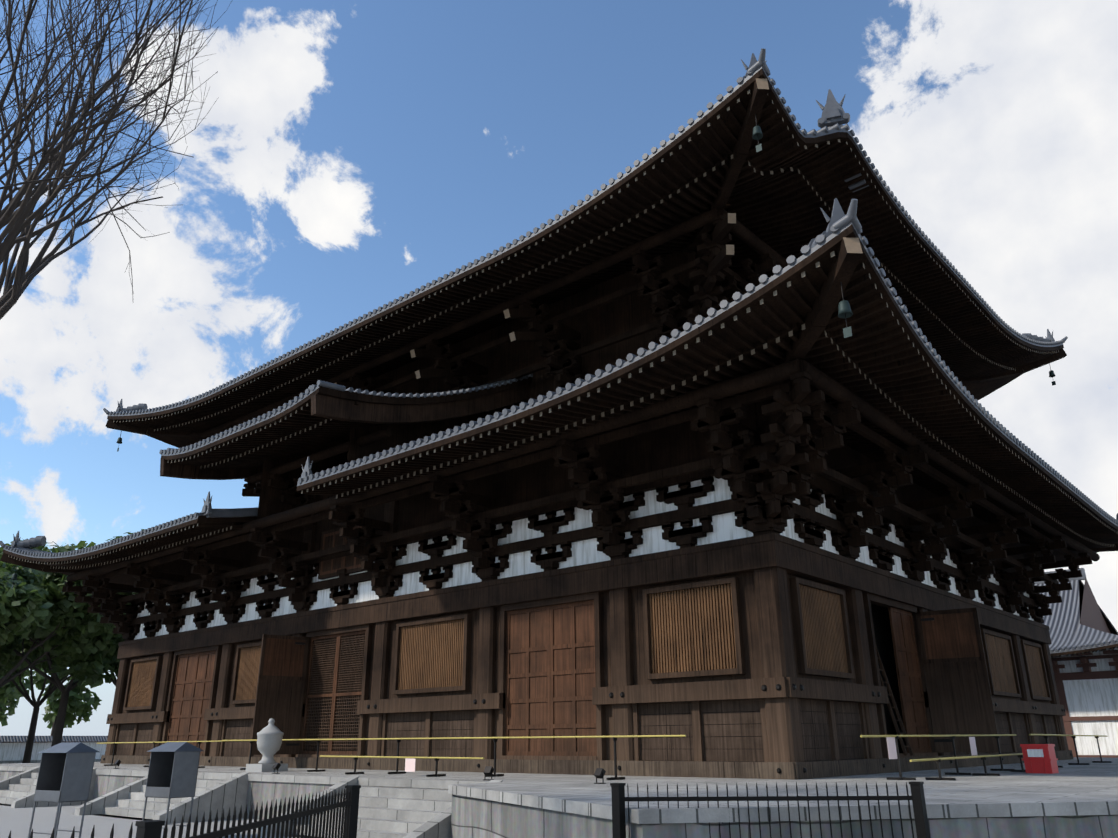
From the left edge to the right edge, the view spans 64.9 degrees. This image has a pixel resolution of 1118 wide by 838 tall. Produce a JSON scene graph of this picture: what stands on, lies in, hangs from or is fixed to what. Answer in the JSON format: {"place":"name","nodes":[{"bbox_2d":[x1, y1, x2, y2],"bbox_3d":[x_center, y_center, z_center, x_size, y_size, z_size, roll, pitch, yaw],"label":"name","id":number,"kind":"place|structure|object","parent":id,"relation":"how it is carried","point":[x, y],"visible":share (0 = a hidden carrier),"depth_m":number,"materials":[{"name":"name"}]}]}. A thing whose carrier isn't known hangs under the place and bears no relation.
{"place":"outdoors","nodes":[
{"label":"outdoors","id":0,"kind":"place"},
{"bbox_2d":[0,736,107,763],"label":"boundary wall","id":1,"kind":"structure","parent":0,"point":[12,749],"depth_m":91.86,"materials":[{"name":"stone"}]},
{"bbox_2d":[0,804,314,837],"bbox_3d":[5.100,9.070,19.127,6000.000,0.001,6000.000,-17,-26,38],"label":"ground","id":2,"kind":"structure","parent":0,"point":[16,822],"depth_m":22.94,"materials":[{"name":"grey stone"}]},
{"bbox_2d":[0,661,71,762],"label":"tree","id":3,"kind":"object","parent":2,"relation":"on","point":[32,727],"visible":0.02,"depth_m":82.17,"materials":[{"name":"brown plant"}]},
{"bbox_2d":[0,668,103,735],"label":"treeline","id":4,"kind":"object","parent":2,"relation":"on","point":[10,693],"visible":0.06,"depth_m":122.44,"materials":[{"name":"green plant"}]},
{"bbox_2d":[8,544,116,685],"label":"evergreen tree","id":5,"kind":"object","parent":2,"relation":"on","point":[114,681],"depth_m":74.39,"materials":[{"name":"green plant"}]},
{"bbox_2d":[28,742,98,837],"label":"candle stand","id":6,"kind":"object","parent":2,"relation":"on","point":[65,772],"visible":0.98,"depth_m":18.43,"materials":[{"name":"metal"}]},
{"bbox_2d":[0,541,131,687],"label":"evergreen tree","id":7,"kind":"object","parent":2,"relation":"on","point":[21,600],"visible":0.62,"depth_m":60.08,"materials":[{"name":"green plant"}]},
{"bbox_2d":[0,529,143,746],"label":"evergreen tree","id":8,"kind":"object","parent":2,"relation":"on","point":[24,646],"visible":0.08,"depth_m":63.49,"materials":[{"name":"green plant"}]},
{"bbox_2d":[0,0,231,319],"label":"bare deciduous tree","id":9,"kind":"object","parent":2,"relation":"on","point":[18,223],"visible":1,"depth_m":13.08,"materials":[{"name":"brown plant"}]},
{"bbox_2d":[142,742,203,828],"bbox_3d":[-8.668,8.274,19.624,1.090,2.000,0.760,-14,-24,33],"label":"candle stand","id":10,"kind":"object","parent":2,"relation":"on","point":[173,770],"visible":0.81,"depth_m":19.61,"materials":[{"name":"metal"}]},
{"bbox_2d":[8,781,929,837],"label":"iron fence","id":11,"kind":"object","parent":2,"relation":"on","point":[349,804],"visible":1,"depth_m":10.82,"materials":[{"name":"black metal"}]},
{"bbox_2d":[0,757,1117,837],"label":"platform stone","id":12,"kind":"object","parent":2,"relation":"on","point":[1073,801],"visible":0.73,"depth_m":16.02,"materials":[{"name":"grey stone"}]},
{"bbox_2d":[245,718,287,771],"bbox_3d":[-8.998,10.114,27.306,0.900,1.546,0.900,-17,-26,38],"label":"stone urn","id":13,"kind":"object","parent":12,"relation":"on","point":[269,738],"visible":0.98,"depth_m":27.04,"materials":[{"name":"stone"}]},
{"bbox_2d":[113,760,605,783],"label":"floodlights","id":14,"kind":"object","parent":12,"relation":"on","point":[598,773],"visible":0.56,"depth_m":19.75,"materials":[{"name":"black metal"}]},
{"bbox_2d":[100,533,1072,779],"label":"hall walls","id":15,"kind":"structure","parent":12,"relation":"on","point":[754,657],"depth_m":24.89,"materials":[{"name":"brown wood"}]},
{"bbox_2d":[62,208,1099,640],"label":"roof brackets","id":16,"kind":"object","parent":15,"relation":"on","point":[710,470],"visible":0.77,"depth_m":27.57,"materials":[{"name":"brown wood"}]},
{"bbox_2d":[159,373,532,610],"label":"raised central roof","id":17,"kind":"structure","parent":16,"relation":"on","point":[324,425],"depth_m":31.68,"materials":[{"name":"brown wood"}]},
{"bbox_2d":[0,198,1117,588],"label":"hall roof","id":18,"kind":"structure","parent":16,"relation":"on","point":[828,302],"depth_m":21.38,"materials":[{"name":"brown wood"}]},
{"bbox_2d":[251,608,1000,755],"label":"open doors","id":19,"kind":"structure","parent":15,"relation":"attached to","point":[957,679],"depth_m":26.17,"materials":[{"name":"brown wood"}]},
{"bbox_2d":[97,734,1111,780],"bbox_3d":[-0.686,10.063,26.433,39.941,0.943,17.442,-3,-20,7],"label":"bamboo barrier","id":20,"kind":"object","parent":12,"relation":"on","point":[892,745],"visible":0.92,"depth_m":22.19,"materials":[{"name":"yellow wood"}]},
{"bbox_2d":[1020,744,1058,773],"bbox_3d":[12.009,8.480,21.961,0.660,0.680,0.664,-17,-26,38],"label":"red crate","id":21,"kind":"object","parent":12,"relation":"on","point":[1041,758],"visible":0.96,"depth_m":21.74,"materials":[{"name":"red plastic"}]},
{"bbox_2d":[354,249,734,415],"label":"hall upper walls","id":22,"kind":"structure","parent":0,"point":[617,317],"depth_m":33.90,"materials":[{"name":"brown wood"}]},
{"bbox_2d":[103,48,1067,451],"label":"upper roof","id":23,"kind":"structure","parent":22,"relation":"on","point":[757,160],"depth_m":29.25,"materials":[{"name":"brown wood"}]},
{"bbox_2d":[0,0,1117,735],"label":"sky","id":24,"kind":"structure","parent":0,"point":[350,156],"materials":[{"name":"blue"}]},
{"bbox_2d":[1034,568,1117,757],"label":"lecture hall","id":25,"kind":"structure","parent":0,"point":[1083,646],"depth_m":55.23,"materials":[{"name":"paint"}]}
]}

